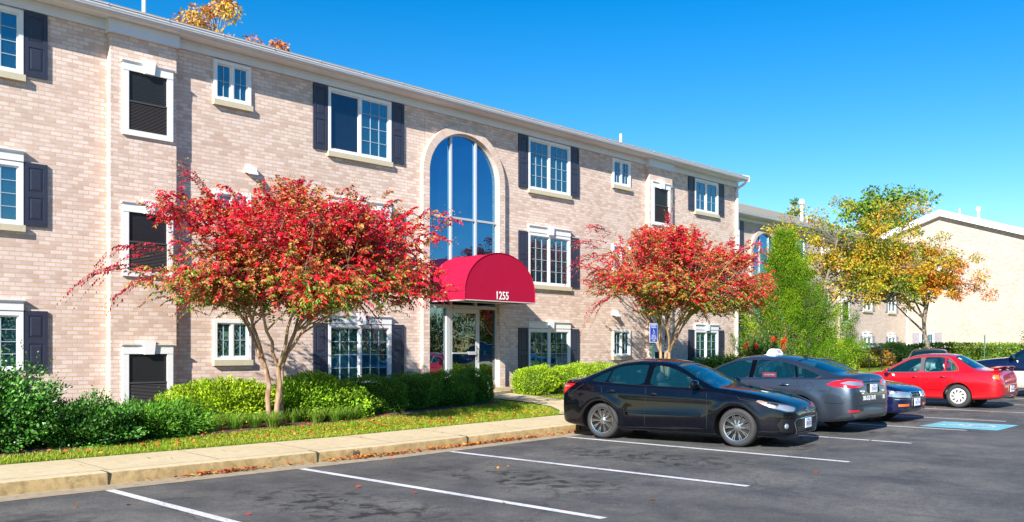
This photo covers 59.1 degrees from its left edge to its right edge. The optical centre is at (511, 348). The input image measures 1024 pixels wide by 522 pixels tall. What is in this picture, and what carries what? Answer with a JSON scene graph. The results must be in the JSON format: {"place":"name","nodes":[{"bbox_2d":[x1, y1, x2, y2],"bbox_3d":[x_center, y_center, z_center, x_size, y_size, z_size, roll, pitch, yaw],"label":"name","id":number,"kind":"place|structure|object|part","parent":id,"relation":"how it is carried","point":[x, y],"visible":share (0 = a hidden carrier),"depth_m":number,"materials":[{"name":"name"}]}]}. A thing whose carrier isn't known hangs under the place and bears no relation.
{"place":"outdoors","nodes":[
{"label":"outdoors","id":0,"kind":"place"},
{"bbox_2d":[0,415,568,479],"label":"sidewalk","id":1,"kind":"structure","parent":0,"point":[23,470],"depth_m":13.55,"materials":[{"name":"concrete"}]},
{"bbox_2d":[3,423,586,501],"bbox_3d":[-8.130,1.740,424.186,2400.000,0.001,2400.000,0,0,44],"label":"curb","id":2,"kind":"structure","parent":0,"point":[267,472],"depth_m":13.16,"materials":[{"name":"beige concrete"}]},
{"bbox_2d":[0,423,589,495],"bbox_3d":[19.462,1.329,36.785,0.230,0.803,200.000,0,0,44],"label":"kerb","id":3,"kind":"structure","parent":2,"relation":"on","point":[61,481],"depth_m":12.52,"materials":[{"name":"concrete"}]},
{"bbox_2d":[100,425,580,484],"bbox_3d":[12.893,1.315,29.957,0.234,0.750,57.962,0,0,44],"label":"kerb joint","id":4,"kind":"object","parent":3,"relation":"on","point":[107,472],"visible":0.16,"depth_m":13.40,"materials":[{"name":"brown"}]},
{"bbox_2d":[0,363,956,464],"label":"lawn ground","id":5,"kind":"structure","parent":0,"point":[866,370],"depth_m":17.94,"materials":[{"name":"green plant"}]},
{"bbox_2d":[172,0,245,35],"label":"maple tree","id":6,"kind":"object","parent":5,"relation":"on","point":[222,7],"visible":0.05,"depth_m":37.47,"materials":[{"name":"orange plant"}]},
{"bbox_2d":[0,401,505,456],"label":"mulch bed","id":7,"kind":"object","parent":5,"relation":"on","point":[244,427],"visible":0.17,"depth_m":16.72,"materials":[{"name":"soil"}]},
{"bbox_2d":[0,340,72,453],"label":"holly shrub","id":8,"kind":"object","parent":7,"relation":"on","point":[22,403],"visible":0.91,"depth_m":13.02,"materials":[{"name":"green plant"}]},
{"bbox_2d":[27,383,149,448],"bbox_3d":[-6.663,1.016,13.997,2.100,1.018,2.146,0,0,-3],"label":"holly shrub","id":9,"kind":"object","parent":7,"relation":"on","point":[82,423],"visible":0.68,"depth_m":13.55,"materials":[{"name":"green plant"}]},
{"bbox_2d":[66,387,224,439],"bbox_3d":[-6.256,1.071,15.150,2.485,0.889,2.773,0,0,-8],"label":"yew shrub","id":10,"kind":"object","parent":7,"relation":"on","point":[161,419],"visible":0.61,"depth_m":14.99,"materials":[{"name":"green plant"}]},
{"bbox_2d":[193,413,229,431],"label":"liriope clump","id":11,"kind":"object","parent":7,"relation":"on","point":[214,421],"visible":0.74,"depth_m":15.75,"materials":[{"name":"green plant"}]},
{"bbox_2d":[153,374,289,424],"bbox_3d":[-5.460,0.967,17.477,1.902,0.986,2.772,0,0,44],"label":"privet hedge","id":12,"kind":"object","parent":7,"relation":"on","point":[234,396],"visible":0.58,"depth_m":16.94,"materials":[{"name":"green plant"}]},
{"bbox_2d":[215,411,253,428],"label":"liriope clump","id":13,"kind":"object","parent":7,"relation":"on","point":[233,422],"visible":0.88,"depth_m":16.16,"materials":[{"name":"green plant"}]},
{"bbox_2d":[236,410,271,427],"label":"liriope clump","id":14,"kind":"object","parent":7,"relation":"on","point":[255,422],"visible":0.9,"depth_m":16.43,"materials":[{"name":"green plant"}]},
{"bbox_2d":[57,159,463,423],"bbox_3d":[-4.091,-0.999,17.373,6.162,5.074,6.227,0,0,25],"label":"crape myrtle tree","id":15,"kind":"object","parent":7,"relation":"on","point":[295,268],"visible":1,"depth_m":16.09,"materials":[{"name":"red plant"}]},
{"bbox_2d":[258,410,290,426],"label":"liriope clump","id":16,"kind":"object","parent":7,"relation":"on","point":[273,420],"visible":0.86,"depth_m":16.59,"materials":[{"name":"green plant"}]},
{"bbox_2d":[284,407,307,422],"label":"liriope clump","id":17,"kind":"object","parent":7,"relation":"on","point":[294,415],"visible":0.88,"depth_m":17.30,"materials":[{"name":"green plant"}]},
{"bbox_2d":[301,407,332,422],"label":"liriope clump","id":18,"kind":"object","parent":7,"relation":"on","point":[316,416],"visible":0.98,"depth_m":17.41,"materials":[{"name":"green plant"}]},
{"bbox_2d":[261,369,381,420],"bbox_3d":[-3.999,0.906,18.537,1.877,1.084,2.891,0,0,44],"label":"privet hedge","id":19,"kind":"object","parent":7,"relation":"on","point":[304,389],"visible":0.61,"depth_m":17.99,"materials":[{"name":"green plant"}]},
{"bbox_2d":[322,406,350,421],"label":"liriope clump","id":20,"kind":"object","parent":7,"relation":"on","point":[337,415],"visible":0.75,"depth_m":17.59,"materials":[{"name":"green plant"}]},
{"bbox_2d":[333,405,362,419],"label":"liriope clump","id":21,"kind":"object","parent":7,"relation":"on","point":[350,415],"visible":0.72,"depth_m":17.95,"materials":[{"name":"green plant"}]},
{"bbox_2d":[340,373,410,412],"bbox_3d":[-3.135,0.965,19.735,1.540,0.904,1.987,0,0,44],"label":"boxwood shrub","id":22,"kind":"object","parent":7,"relation":"on","point":[384,392],"visible":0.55,"depth_m":19.50,"materials":[{"name":"green plant"}]},
{"bbox_2d":[383,371,446,408],"bbox_3d":[-2.347,0.946,20.774,1.590,0.920,1.897,0,0,44],"label":"boxwood shrub","id":23,"kind":"object","parent":7,"relation":"on","point":[421,394],"visible":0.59,"depth_m":20.38,"materials":[{"name":"green plant"}]},
{"bbox_2d":[413,368,477,405],"bbox_3d":[-1.638,0.926,21.574,1.440,0.940,1.729,0,0,44],"label":"boxwood shrub","id":24,"kind":"object","parent":7,"relation":"on","point":[457,392],"visible":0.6,"depth_m":21.25,"materials":[{"name":"green plant"}]},
{"bbox_2d":[451,367,494,402],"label":"boxwood shrub","id":25,"kind":"object","parent":7,"relation":"on","point":[480,378],"visible":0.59,"depth_m":22.05,"materials":[{"name":"green plant"}]},
{"bbox_2d":[242,33,290,51],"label":"maple tree","id":26,"kind":"object","parent":5,"relation":"on","point":[279,44],"visible":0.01,"depth_m":41.16,"materials":[{"name":"orange plant"}]},
{"bbox_2d":[0,0,749,405],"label":"apartment building","id":27,"kind":"structure","parent":5,"relation":"on","point":[110,114],"depth_m":20.88,"materials":[{"name":"brick"}]},
{"bbox_2d":[0,299,25,377],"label":"window","id":28,"kind":"structure","parent":27,"relation":"in","point":[11,322],"depth_m":16.83,"materials":[{"name":"white paint"}]},
{"bbox_2d":[0,147,25,231],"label":"window","id":29,"kind":"structure","parent":27,"relation":"in","point":[11,172],"depth_m":16.83,"materials":[{"name":"white paint"}]},
{"bbox_2d":[0,5,25,81],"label":"window","id":30,"kind":"structure","parent":27,"relation":"in","point":[11,19],"depth_m":16.83,"materials":[{"name":"white paint"}]},
{"bbox_2d":[212,189,250,235],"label":"window","id":31,"kind":"structure","parent":27,"relation":"in","point":[217,191],"depth_m":20.02,"materials":[{"name":"white paint"}]},
{"bbox_2d":[212,319,252,365],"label":"window","id":32,"kind":"structure","parent":27,"relation":"in","point":[231,339],"depth_m":20.04,"materials":[{"name":"white paint"}]},
{"bbox_2d":[212,58,252,111],"bbox_3d":[-6.221,-5.843,20.084,0.189,0.995,0.945,0,0,44],"label":"window","id":33,"kind":"structure","parent":27,"relation":"in","point":[231,81],"depth_m":20.04,"materials":[{"name":"white paint"}]},
{"bbox_2d":[327,87,392,167],"bbox_3d":[-3.814,-5.508,22.604,0.215,1.665,1.975,0,0,44],"label":"window","id":34,"kind":"structure","parent":27,"relation":"in","point":[359,126],"depth_m":22.55,"materials":[{"name":"white paint"}]},
{"bbox_2d":[327,196,393,276],"bbox_3d":[-3.795,-2.788,22.583,0.219,1.945,1.980,0,0,44],"label":"window","id":35,"kind":"structure","parent":27,"relation":"in","point":[377,203],"depth_m":22.81,"materials":[{"name":"white paint"}]},
{"bbox_2d":[328,314,393,383],"bbox_3d":[-3.795,0.062,22.583,0.219,1.885,1.980,0,0,44],"label":"window","id":36,"kind":"structure","parent":27,"relation":"in","point":[348,354],"depth_m":22.55,"materials":[{"name":"white paint"}]},
{"bbox_2d":[430,135,496,385],"bbox_3d":[-1.372,-2.440,25.136,0.102,7.000,2.650,0,0,44],"label":"stair window","id":37,"kind":"structure","parent":27,"relation":"in","point":[462,174],"depth_m":25.17,"materials":[{"name":"blue glass"}]},
{"bbox_2d":[451,308,477,375],"bbox_3d":[-1.313,-0.033,25.117,0.134,2.165,1.045,0,0,44],"label":"door","id":38,"kind":"structure","parent":27,"relation":"in","point":[464,322],"depth_m":25.17,"materials":[{"name":"clear glass"}]},
{"bbox_2d":[527,320,571,372],"bbox_3d":[1.132,0.062,27.722,0.245,1.885,1.980,0,0,44],"label":"window","id":39,"kind":"structure","parent":27,"relation":"in","point":[551,346],"depth_m":27.68,"materials":[{"name":"white paint"}]},
{"bbox_2d":[527,224,571,290],"bbox_3d":[1.142,-2.788,27.713,0.219,1.945,1.980,0,0,44],"label":"window","id":40,"kind":"structure","parent":27,"relation":"in","point":[548,254],"depth_m":27.68,"materials":[{"name":"white glass"}]},
{"bbox_2d":[527,137,571,199],"bbox_3d":[1.133,-5.508,27.726,0.189,1.665,1.975,0,0,44],"label":"window","id":41,"kind":"structure","parent":27,"relation":"in","point":[549,163],"depth_m":27.68,"materials":[{"name":"white paint"}]},
{"bbox_2d":[612,244,630,271],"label":"window","id":42,"kind":"structure","parent":27,"relation":"in","point":[614,247],"depth_m":30.21,"materials":[{"name":"white paint"}]},
{"bbox_2d":[612,329,631,359],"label":"window","id":43,"kind":"structure","parent":27,"relation":"in","point":[621,339],"depth_m":30.31,"materials":[{"name":"white paint"}]},
{"bbox_2d":[612,158,631,191],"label":"window","id":44,"kind":"structure","parent":27,"relation":"in","point":[621,169],"depth_m":30.31,"materials":[{"name":"white paint"}]},
{"bbox_2d":[694,323,719,362],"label":"window","id":45,"kind":"structure","parent":27,"relation":"in","point":[706,341],"depth_m":34.12,"materials":[{"name":"white paint"}]},
{"bbox_2d":[694,178,719,218],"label":"window","id":46,"kind":"structure","parent":27,"relation":"in","point":[706,192],"depth_m":34.12,"materials":[{"name":"white paint"}]},
{"bbox_2d":[503,389,563,395],"bbox_3d":[4.941,1.148,30.011,2.260,0.228,13.900,0,0,44],"label":"mulch bed","id":47,"kind":"object","parent":5,"relation":"on","point":[511,390],"visible":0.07,"depth_m":24.78,"materials":[{"name":"soil"}]},
{"bbox_2d":[509,363,561,394],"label":"boxwood shrub","id":48,"kind":"object","parent":47,"relation":"on","point":[535,380],"visible":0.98,"depth_m":24.64,"materials":[{"name":"green plant"}]},
{"bbox_2d":[551,365,588,393],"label":"boxwood shrub","id":49,"kind":"object","parent":47,"relation":"on","point":[566,376],"visible":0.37,"depth_m":25.28,"materials":[{"name":"green plant"}]},
{"bbox_2d":[563,361,602,375],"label":"boxwood shrub","id":50,"kind":"object","parent":47,"relation":"on","point":[593,369],"visible":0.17,"depth_m":26.41,"materials":[{"name":"green plant"}]},
{"bbox_2d":[585,360,616,370],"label":"boxwood shrub","id":51,"kind":"object","parent":47,"relation":"on","point":[600,366],"visible":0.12,"depth_m":27.28,"materials":[{"name":"green plant"}]},
{"bbox_2d":[685,355,727,376],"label":"boxwood shrub","id":52,"kind":"object","parent":47,"relation":"on","point":[711,362],"visible":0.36,"depth_m":31.34,"materials":[{"name":"green plant"}]},
{"bbox_2d":[713,354,740,363],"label":"boxwood shrub","id":53,"kind":"object","parent":47,"relation":"on","point":[729,359],"visible":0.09,"depth_m":32.43,"materials":[{"name":"green plant"}]},
{"bbox_2d":[736,309,799,365],"bbox_3d":[9.229,-0.158,33.588,2.424,2.714,2.810,0,0,44],"label":"nandina shrub","id":54,"kind":"object","parent":47,"relation":"on","point":[762,345],"visible":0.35,"depth_m":33.37,"materials":[{"name":"green plant"}]},
{"bbox_2d":[650,323,656,357],"bbox_3d":[3.474,0.381,22.263,0.043,2.020,0.330,0,0,44],"label":"parking sign","id":55,"kind":"object","parent":5,"relation":"on","point":[653,333],"visible":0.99,"depth_m":22.24,"materials":[{"name":"teal metal"}]},
{"bbox_2d":[560,207,779,373],"bbox_3d":[4.984,-1.493,26.742,5.841,5.745,6.606,0,0,44],"label":"crape myrtle tree","id":56,"kind":"object","parent":5,"relation":"on","point":[666,262],"visible":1,"depth_m":25.78,"materials":[{"name":"red plant"}]},
{"bbox_2d":[785,197,804,217],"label":"oak tree","id":57,"kind":"object","parent":5,"relation":"on","point":[795,203],"visible":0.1,"depth_m":76.56,"materials":[{"name":"green plant"}]},
{"bbox_2d":[723,222,870,370],"bbox_3d":[11.314,-1.785,36.612,6.207,6.699,7.243,0,0,32],"label":"juniper tree","id":58,"kind":"object","parent":5,"relation":"on","point":[785,260],"visible":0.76,"depth_m":35.41,"materials":[{"name":"green plant"}]},
{"bbox_2d":[739,199,917,348],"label":"apartment building","id":59,"kind":"structure","parent":5,"relation":"on","point":[886,323],"depth_m":53.89,"materials":[{"name":"brick"}]},
{"bbox_2d":[753,234,772,339],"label":"stair window","id":60,"kind":"structure","parent":59,"relation":"in","point":[763,238],"depth_m":47.17,"materials":[{"name":"blue glass"}]},
{"bbox_2d":[793,233,804,253],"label":"window","id":61,"kind":"structure","parent":59,"relation":"in","point":[802,243],"depth_m":50.46,"materials":[{"name":"white paint"}]},
{"bbox_2d":[821,237,829,254],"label":"window","id":62,"kind":"structure","parent":59,"relation":"in","point":[822,237],"depth_m":52.42,"materials":[{"name":"white paint"}]},
{"bbox_2d":[862,332,872,348],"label":"window","id":63,"kind":"structure","parent":59,"relation":"in","point":[868,335],"depth_m":56.73,"materials":[{"name":"white paint"}]},
{"bbox_2d":[862,291,872,312],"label":"window","id":64,"kind":"structure","parent":59,"relation":"in","point":[867,307],"depth_m":56.74,"materials":[{"name":"white paint"}]},
{"bbox_2d":[888,333,895,342],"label":"window","id":65,"kind":"structure","parent":59,"relation":"in","point":[892,336],"depth_m":59.52,"materials":[{"name":"white paint"}]},
{"bbox_2d":[888,296,896,313],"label":"window","id":66,"kind":"structure","parent":59,"relation":"in","point":[891,310],"depth_m":59.58,"materials":[{"name":"white paint"}]},
{"bbox_2d":[821,340,859,368],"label":"shrub","id":67,"kind":"object","parent":5,"relation":"on","point":[853,365],"visible":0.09,"depth_m":42.08,"materials":[{"name":"green plant"}]},
{"bbox_2d":[852,350,880,367],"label":"shrub","id":68,"kind":"object","parent":5,"relation":"on","point":[874,363],"visible":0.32,"depth_m":44.12,"materials":[{"name":"yellow plant"}]},
{"bbox_2d":[830,348,906,370],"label":"railing","id":69,"kind":"object","parent":5,"relation":"on","point":[878,359],"visible":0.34,"depth_m":41.62,"materials":[{"name":"black"}]},
{"bbox_2d":[760,193,986,348],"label":"cherry tree","id":70,"kind":"object","parent":5,"relation":"on","point":[868,262],"visible":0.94,"depth_m":40.65,"materials":[{"name":"yellow plant"}]},
{"bbox_2d":[866,343,884,347],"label":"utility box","id":71,"kind":"object","parent":5,"relation":"on","point":[870,345],"visible":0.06,"depth_m":54.57,"materials":[{"name":"white"}]},
{"bbox_2d":[865,346,898,366],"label":"shrub","id":72,"kind":"object","parent":5,"relation":"on","point":[886,354],"visible":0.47,"depth_m":46.09,"materials":[{"name":"orange plant"}]},
{"bbox_2d":[824,183,941,232],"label":"oak tree","id":73,"kind":"object","parent":5,"relation":"on","point":[864,208],"visible":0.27,"depth_m":73.65,"materials":[{"name":"green plant"}]},
{"bbox_2d":[882,340,912,362],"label":"shrub","id":74,"kind":"object","parent":5,"relation":"on","point":[899,347],"visible":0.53,"depth_m":52.38,"materials":[{"name":"green plant"}]},
{"bbox_2d":[842,239,998,348],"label":"cherry tree","id":75,"kind":"object","parent":5,"relation":"on","point":[946,279],"visible":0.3,"depth_m":45.94,"materials":[{"name":"orange plant"}]},
{"bbox_2d":[881,207,1023,349],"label":"apartment building","id":76,"kind":"structure","parent":5,"relation":"on","point":[972,317],"depth_m":58.89,"materials":[{"name":"paint"}]},
{"bbox_2d":[920,333,933,347],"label":"window","id":77,"kind":"structure","parent":76,"relation":"in","point":[930,335],"depth_m":61.01,"materials":[{"name":"white paint"}]},
{"bbox_2d":[904,341,1023,362],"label":"clipped hedge","id":78,"kind":"object","parent":5,"relation":"on","point":[974,351],"visible":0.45,"depth_m":50.54,"materials":[{"name":"green plant"}]},
{"bbox_2d":[0,389,1023,521],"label":"parking lot","id":79,"kind":"structure","parent":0,"point":[942,474],"depth_m":11.13,"materials":[{"name":"grey asphalt"}]},
{"bbox_2d":[105,489,238,521],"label":"parking line","id":80,"kind":"object","parent":79,"relation":"on","point":[203,514],"visible":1,"depth_m":9.61,"materials":[{"name":"white paint"}]},
{"bbox_2d":[0,429,623,501],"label":"gutter pan","id":81,"kind":"object","parent":79,"relation":"on","point":[145,483],"visible":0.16,"depth_m":12.48,"materials":[{"name":"concrete"}]},
{"bbox_2d":[301,468,606,518],"bbox_3d":[-1.017,1.675,10.805,5.350,0.001,0.115,0,0,44],"label":"parking line","id":82,"kind":"object","parent":79,"relation":"on","point":[513,503],"visible":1,"depth_m":10.34,"materials":[{"name":"white paint"}]},
{"bbox_2d":[3,403,992,514],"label":"fallen leaves","id":83,"kind":"object","parent":79,"relation":"on","point":[347,457],"visible":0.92,"depth_m":15.35,"materials":[{"name":"red plant"}]},
{"bbox_2d":[451,451,749,486],"bbox_3d":[0.939,1.665,12.837,5.350,0.001,0.115,0,0,44],"label":"parking line","id":84,"kind":"object","parent":79,"relation":"on","point":[606,469],"visible":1,"depth_m":12.44,"materials":[{"name":"white paint"}]},
{"bbox_2d":[564,358,815,446],"bbox_3d":[3.155,0.899,16.381,4.421,1.456,2.190,0,0,35],"label":"black sedan","id":85,"kind":"object","parent":79,"relation":"on","point":[611,401],"visible":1,"depth_m":15.67,"materials":[{"name":"paint"}]},
{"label":"rear window","id":86,"kind":"part","parent":85,"relation":"part of","materials":[{"name":"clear glass"}]},
{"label":"quarter window","id":87,"kind":"part","parent":85,"relation":"part of","materials":[{"name":"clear glass"}]},
{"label":"side window","id":88,"kind":"part","parent":85,"relation":"part of","materials":[{"name":"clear glass"}]},
{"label":"side window","id":89,"kind":"part","parent":85,"relation":"part of","materials":[{"name":"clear glass"}]},
{"bbox_2d":[570,437,850,461],"bbox_3d":[2.950,1.631,14.926,5.350,0.001,0.115,0,0,44],"label":"parking line","id":90,"kind":"object","parent":79,"relation":"on","point":[716,450],"visible":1,"depth_m":14.53,"materials":[{"name":"white paint"}]},
{"bbox_2d":[687,349,886,426],"bbox_3d":[5.126,0.790,18.869,4.888,1.592,2.250,0,0,44],"label":"taxi sedan","id":91,"kind":"object","parent":79,"relation":"on","point":[836,395],"visible":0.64,"depth_m":17.33,"materials":[{"name":"grey paint"}]},
{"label":"side window","id":92,"kind":"part","parent":91,"relation":"part of","materials":[{"name":"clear glass"}]},
{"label":"side window","id":93,"kind":"part","parent":91,"relation":"part of","materials":[{"name":"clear glass"}]},
{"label":"rear window","id":94,"kind":"part","parent":91,"relation":"part of","materials":[{"name":"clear glass"}]},
{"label":"quarter window","id":95,"kind":"part","parent":91,"relation":"part of","materials":[{"name":"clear glass"}]},
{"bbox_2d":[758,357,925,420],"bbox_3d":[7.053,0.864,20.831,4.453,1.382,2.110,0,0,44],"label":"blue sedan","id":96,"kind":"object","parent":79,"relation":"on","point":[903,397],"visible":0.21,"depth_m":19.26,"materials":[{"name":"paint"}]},
{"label":"rear window","id":97,"kind":"part","parent":96,"relation":"part of","materials":[{"name":"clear glass"}]},
{"bbox_2d":[798,435,906,442],"bbox_3d":[4.923,1.597,17.121,5.150,0.001,0.115,0,0,44],"label":"parking line","id":98,"kind":"object","parent":79,"relation":"on","point":[855,439],"visible":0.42,"depth_m":15.96,"materials":[{"name":"white paint"}]},
{"bbox_2d":[848,423,956,429],"bbox_3d":[6.899,1.565,19.175,5.150,0.001,0.115,0,0,44],"label":"parking line","id":99,"kind":"object","parent":79,"relation":"on","point":[904,426],"visible":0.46,"depth_m":18.25,"materials":[{"name":"white paint"}]},
{"bbox_2d":[867,353,1017,407],"bbox_3d":[11.119,0.807,24.273,4.208,1.382,2.110,0,0,44],"label":"red sedan","id":100,"kind":"object","parent":79,"relation":"on","point":[964,384],"visible":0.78,"depth_m":23.14,"materials":[{"name":"paint"}]},
{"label":"rear window","id":101,"kind":"part","parent":100,"relation":"part of","materials":[{"name":"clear glass"}]},
{"bbox_2d":[906,416,992,420],"bbox_3d":[8.633,1.536,20.976,5.150,0.001,0.115,0,0,44],"label":"parking line","id":102,"kind":"object","parent":79,"relation":"on","point":[949,418],"visible":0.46,"depth_m":19.98,"materials":[{"name":"white paint"}]},
{"bbox_2d":[922,421,1017,430],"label":"painted symbol square","id":103,"kind":"structure","parent":79,"relation":"on","point":[973,425],"depth_m":18.28,"materials":[{"name":"blue paint"}]},
{"bbox_2d":[942,424,995,427],"bbox_3d":[9.244,1.548,18.320,1.034,0.008,0.688,0,0,44],"label":"painted wheelchair symbol","id":104,"kind":"object","parent":103,"relation":"on","point":[970,425],"visible":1,"depth_m":18.27,"materials":[{"name":"white paint"}]},
{"bbox_2d":[924,408,1020,412],"bbox_3d":[10.470,1.505,22.885,5.150,0.001,0.115,0,0,44],"label":"parking line","id":105,"kind":"object","parent":79,"relation":"on","point":[974,410],"visible":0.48,"depth_m":22.13,"materials":[{"name":"white paint"}]},
{"bbox_2d":[967,349,1023,388],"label":"two tone suv","id":106,"kind":"object","parent":79,"relation":"on","point":[1016,360],"visible":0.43,"depth_m":26.99,"materials":[{"name":"blue paint"}]},
{"bbox_2d":[489,392,563,413],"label":"entrance path","id":107,"kind":"structure","parent":0,"point":[558,404],"depth_m":23.12,"materials":[{"name":"concrete"}]},
{"bbox_2d":[102,0,1023,228],"label":"sky","id":108,"kind":"structure","parent":0,"point":[813,101],"materials":[{"name":"blue"}]},
{"bbox_2d":[984,335,985,358],"bbox_3d":[19.407,0.286,37.122,0.038,1.750,0.400,0,0,22],"label":"parking sign","id":109,"kind":"object","parent":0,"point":[984,344],"visible":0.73,"depth_m":37.10,"materials":[{"name":"white metal"}]},
{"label":"side parking bay","id":110,"kind":"structure","parent":0,"visible":0},
{"bbox_2d":[902,349,960,370],"bbox_3d":[16.082,0.675,34.769,2.110,1.382,4.420,0,0,28],"label":"dark sedan","id":111,"kind":"object","parent":110,"relation":"on","point":[950,364],"visible":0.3,"depth_m":33.67,"materials":[{"name":"grey paint"}]}
]}

